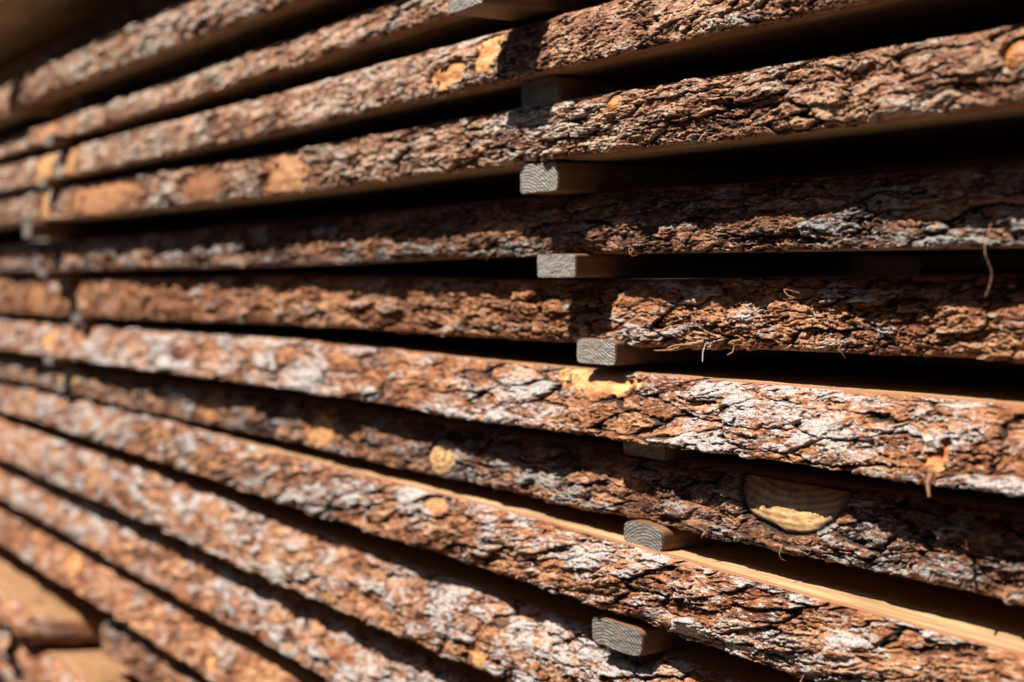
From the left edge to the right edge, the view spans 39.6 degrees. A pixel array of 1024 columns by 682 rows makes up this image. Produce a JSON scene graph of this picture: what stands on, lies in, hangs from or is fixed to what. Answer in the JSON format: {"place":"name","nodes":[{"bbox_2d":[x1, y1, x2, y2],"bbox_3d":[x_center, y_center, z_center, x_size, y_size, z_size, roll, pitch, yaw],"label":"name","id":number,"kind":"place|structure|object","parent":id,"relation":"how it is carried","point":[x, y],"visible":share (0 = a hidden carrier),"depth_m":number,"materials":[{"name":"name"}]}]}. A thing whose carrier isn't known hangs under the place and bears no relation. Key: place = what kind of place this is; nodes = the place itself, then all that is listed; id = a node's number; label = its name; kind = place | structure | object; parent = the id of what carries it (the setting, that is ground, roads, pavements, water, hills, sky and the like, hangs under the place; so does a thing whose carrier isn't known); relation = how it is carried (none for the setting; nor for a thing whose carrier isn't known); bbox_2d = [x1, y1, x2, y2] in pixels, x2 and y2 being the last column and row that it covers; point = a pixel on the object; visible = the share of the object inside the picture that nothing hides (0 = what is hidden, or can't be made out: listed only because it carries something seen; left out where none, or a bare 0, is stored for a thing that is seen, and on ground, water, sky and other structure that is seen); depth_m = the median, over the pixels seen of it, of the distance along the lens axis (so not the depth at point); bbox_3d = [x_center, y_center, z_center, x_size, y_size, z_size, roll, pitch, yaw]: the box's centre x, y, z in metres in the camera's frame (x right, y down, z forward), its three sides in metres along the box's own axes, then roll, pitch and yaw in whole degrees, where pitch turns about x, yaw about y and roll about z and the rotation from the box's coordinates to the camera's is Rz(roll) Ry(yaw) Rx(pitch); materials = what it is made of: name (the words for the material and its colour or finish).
{"place":"outdoors","nodes":[
{"label":"outdoors","id":0,"kind":"place"},
{"bbox_2d":[505,270,536,270],"bbox_3d":[0.259,-0.182,3.023,0.420,0.064,4.400,-2,3,-33],"label":"sawn board","id":1,"kind":"object","parent":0,"point":[520,270],"visible":0.01,"depth_m":3.02,"materials":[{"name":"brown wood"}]},
{"bbox_2d":[23,222,237,238],"bbox_3d":[-0.404,-0.232,3.104,1.282,0.030,0.060,-2,3,-33],"label":"spacer stick","id":2,"kind":"object","parent":1,"relation":"on","point":[60,230],"visible":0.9,"depth_m":2.80,"materials":[{"name":"brown wood"}]},
{"bbox_3d":[0.259,-0.351,3.015,0.420,0.055,4.400,-2,3,-33],"label":"sawn board","id":3,"kind":"object","parent":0,"visible":0},
{"bbox_2d":[448,0,613,22],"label":"spacer stick","id":4,"kind":"object","parent":3,"relation":"on","point":[531,11],"visible":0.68,"depth_m":1.32,"materials":[{"name":"brown wood"}]},
{"bbox_3d":[0.259,0.053,3.034,0.420,0.055,4.400,-2,3,-33],"label":"sawn board","id":5,"kind":"object","parent":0,"visible":0},
{"bbox_2d":[44,355,90,364],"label":"spacer stick","id":6,"kind":"object","parent":5,"relation":"on","point":[53,359],"visible":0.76,"depth_m":2.75,"materials":[{"name":"brown wood"}]},
{"label":"ground","id":7,"kind":"structure","parent":0,"visible":0},
{"bbox_2d":[0,653,32,681],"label":"waney board","id":8,"kind":"object","parent":7,"relation":"on","point":[12,672],"visible":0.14,"depth_m":2.98,"materials":[{"name":"brown wood"}]},
{"bbox_2d":[0,621,27,661],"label":"waney board","id":9,"kind":"object","parent":8,"relation":"on","point":[11,644],"visible":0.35,"depth_m":2.93,"materials":[{"name":"brown wood"}]},
{"bbox_2d":[0,545,114,642],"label":"waney board","id":10,"kind":"object","parent":9,"relation":"on","point":[37,605],"visible":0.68,"depth_m":2.85,"materials":[{"name":"brown wood"}]},
{"bbox_2d":[16,642,141,681],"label":"waney board","id":11,"kind":"object","parent":8,"relation":"on","point":[69,662],"visible":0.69,"depth_m":2.71,"materials":[{"name":"brown wood"}]},
{"bbox_2d":[101,617,210,681],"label":"waney board","id":12,"kind":"object","parent":11,"relation":"on","point":[141,657],"visible":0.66,"depth_m":2.42,"materials":[{"name":"brown plant"}]},
{"bbox_2d":[0,499,328,681],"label":"waney board","id":13,"kind":"object","parent":12,"relation":"on","point":[208,646],"visible":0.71,"depth_m":2.37,"materials":[{"name":"brown wood"}]},
{"bbox_2d":[0,460,509,681],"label":"waney board","id":14,"kind":"object","parent":13,"relation":"on","point":[328,642],"visible":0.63,"depth_m":2.04,"materials":[{"name":"brown wood"}]},
{"bbox_2d":[0,411,815,681],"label":"waney board","id":15,"kind":"object","parent":14,"relation":"on","point":[504,627],"visible":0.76,"depth_m":1.68,"materials":[{"name":"brown wood"}]},
{"bbox_2d":[0,378,1023,681],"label":"waney board","id":16,"kind":"object","parent":15,"relation":"on","point":[806,616],"visible":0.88,"depth_m":1.25,"materials":[{"name":"brown wood"}]},
{"bbox_2d":[0,349,1023,605],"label":"waney board","id":17,"kind":"object","parent":16,"relation":"on","point":[968,539],"visible":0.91,"depth_m":1.27,"materials":[{"name":"brown wood"}]},
{"bbox_2d":[0,313,1023,498],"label":"waney board","id":18,"kind":"object","parent":17,"relation":"on","point":[952,427],"visible":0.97,"depth_m":1.31,"materials":[{"name":"brown wood"}]},
{"bbox_2d":[71,314,167,322],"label":"spacer stick","id":19,"kind":"object","parent":18,"relation":"on","point":[80,318],"visible":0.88,"depth_m":2.67,"materials":[{"name":"brown wood"}]},
{"bbox_2d":[0,274,1023,363],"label":"waney board","id":20,"kind":"object","parent":18,"relation":"on","point":[955,315],"visible":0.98,"depth_m":1.32,"materials":[{"name":"brown wood"}]},
{"bbox_2d":[38,269,537,275],"bbox_3d":[-0.358,-0.147,3.054,1.282,0.014,0.060,-2,3,-33],"label":"spacer stick","id":21,"kind":"object","parent":20,"relation":"on","point":[54,272],"visible":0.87,"depth_m":2.89,"materials":[{"name":"brown wood"}]},
{"bbox_2d":[0,163,1023,296],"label":"waney board","id":22,"kind":"object","parent":20,"relation":"on","point":[979,210],"visible":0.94,"depth_m":1.27,"materials":[{"name":"brown wood"}]},
{"bbox_2d":[0,240,47,243],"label":"spacer stick","id":23,"kind":"object","parent":22,"relation":"on","point":[11,242],"visible":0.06,"depth_m":4.20,"materials":[{"name":"brown wood"}]},
{"bbox_2d":[0,24,1023,240],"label":"waney board","id":24,"kind":"object","parent":22,"relation":"on","point":[954,98],"visible":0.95,"depth_m":1.25,"materials":[{"name":"brown wood"}]},
{"bbox_2d":[38,177,95,187],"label":"spacer stick","id":25,"kind":"object","parent":24,"relation":"on","point":[48,182],"visible":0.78,"depth_m":2.65,"materials":[{"name":"brown wood"}]},
{"bbox_2d":[0,0,1023,196],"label":"waney board","id":26,"kind":"object","parent":24,"relation":"on","point":[658,42],"visible":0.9,"depth_m":1.33,"materials":[{"name":"brown wood"}]},
{"bbox_2d":[44,134,102,147],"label":"spacer stick","id":27,"kind":"object","parent":26,"relation":"on","point":[56,140],"visible":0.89,"depth_m":2.61,"materials":[{"name":"brown wood"}]},
{"bbox_2d":[0,0,531,165],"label":"waney board","id":28,"kind":"object","parent":26,"relation":"on","point":[388,32],"visible":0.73,"depth_m":1.84,"materials":[{"name":"brown wood"}]},
{"bbox_2d":[0,81,72,139],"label":"waney board","id":29,"kind":"object","parent":28,"relation":"on","point":[17,116],"visible":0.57,"depth_m":2.90,"materials":[{"name":"brown wood"}]},
{"bbox_2d":[40,53,64,66],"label":"spacer stick","id":30,"kind":"object","parent":29,"relation":"on","point":[47,58],"visible":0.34,"depth_m":2.90,"materials":[{"name":"brown wood"}]},
{"bbox_2d":[0,0,186,88],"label":"waney board","id":31,"kind":"object","parent":30,"relation":"on","point":[81,37],"visible":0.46,"depth_m":2.81,"materials":[{"name":"wood"}]},
{"bbox_2d":[0,0,133,65],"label":"waney board","id":32,"kind":"object","parent":31,"relation":"on","point":[27,26],"visible":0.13,"depth_m":2.92,"materials":[{"name":"brown wood"}]},
{"bbox_2d":[73,94,119,114],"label":"spacer stick","id":33,"kind":"object","parent":28,"relation":"on","point":[82,102],"visible":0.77,"depth_m":2.68,"materials":[{"name":"brown wood"}]},
{"bbox_2d":[20,0,396,107],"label":"waney board","id":34,"kind":"object","parent":28,"relation":"on","point":[181,40],"visible":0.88,"depth_m":2.17,"materials":[{"name":"brown wood"}]},
{"bbox_2d":[521,75,656,107],"bbox_3d":[0.561,-0.248,1.672,1.282,0.026,0.064,-2,3,-33],"label":"spacer stick","id":35,"kind":"object","parent":24,"relation":"on","point":[543,91],"visible":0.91,"depth_m":1.32,"materials":[{"name":"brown wood"}]},
{"bbox_2d":[520,161,835,194],"bbox_3d":[0.560,-0.167,1.661,1.282,0.027,0.062,-2,3,-33],"label":"spacer stick","id":36,"kind":"object","parent":22,"relation":"on","point":[557,178],"visible":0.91,"depth_m":1.33,"materials":[{"name":"grey wood"}]},
{"bbox_2d":[44,156,1023,240],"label":"sawn board","id":37,"kind":"object","parent":36,"relation":"on","point":[990,162],"visible":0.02,"depth_m":1.59,"materials":[{"name":"brown wood"}]},
{"bbox_2d":[537,254,1023,277],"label":"spacer stick","id":38,"kind":"object","parent":20,"relation":"on","point":[597,265],"visible":0.97,"depth_m":1.40,"materials":[{"name":"grey wood"}]},
{"bbox_2d":[577,338,864,364],"bbox_3d":[0.614,-0.006,1.659,1.282,0.024,0.060,-2,3,-33],"label":"spacer stick","id":39,"kind":"object","parent":18,"relation":"on","point":[601,351],"visible":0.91,"depth_m":1.32,"materials":[{"name":"grey wood"}]},
{"bbox_2d":[623,441,726,459],"bbox_3d":[0.655,0.076,1.616,1.282,0.024,0.062,-2,3,-33],"label":"spacer stick","id":40,"kind":"object","parent":17,"relation":"on","point":[653,451],"visible":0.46,"depth_m":1.26,"materials":[{"name":"brown wood"}]},
{"bbox_2d":[624,519,730,550],"bbox_3d":[0.651,0.155,1.597,1.282,0.023,0.058,-2,3,-33],"label":"spacer stick","id":41,"kind":"object","parent":16,"relation":"on","point":[647,533],"visible":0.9,"depth_m":1.24,"materials":[{"name":"grey wood"}]},
{"bbox_2d":[592,613,700,655],"bbox_3d":[0.610,0.243,1.629,1.282,0.025,0.070,-2,3,-36],"label":"spacer stick","id":42,"kind":"object","parent":15,"relation":"on","point":[619,632],"visible":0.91,"depth_m":1.25,"materials":[{"name":"grey wood"}]},
{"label":"spacer stick","id":43,"kind":"object","parent":15,"relation":"on","visible":0},
{"bbox_3d":[-0.111,0.140,2.799,0.420,0.060,4.400,-2,3,-33],"label":"sawn board","id":44,"kind":"object","parent":43,"relation":"on","visible":0},
{"bbox_3d":[-0.111,0.065,2.795,0.420,0.055,4.400,-2,3,-33],"label":"sawn board","id":45,"kind":"object","parent":44,"relation":"on","visible":0},
{"bbox_2d":[806,354,1023,369],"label":"sawn board","id":46,"kind":"object","parent":45,"relation":"on","point":[956,361],"depth_m":1.53,"materials":[{"name":"brown wood"}]},
{"bbox_3d":[-0.111,-0.095,2.788,0.420,0.064,4.400,-2,3,-33],"label":"sawn board","id":47,"kind":"object","parent":46,"relation":"on","visible":0},
{"bbox_2d":[331,255,1023,270],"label":"sawn board","id":48,"kind":"object","parent":47,"relation":"on","point":[994,261],"visible":0.15,"depth_m":1.52,"materials":[{"name":"brown wood"}]}
]}

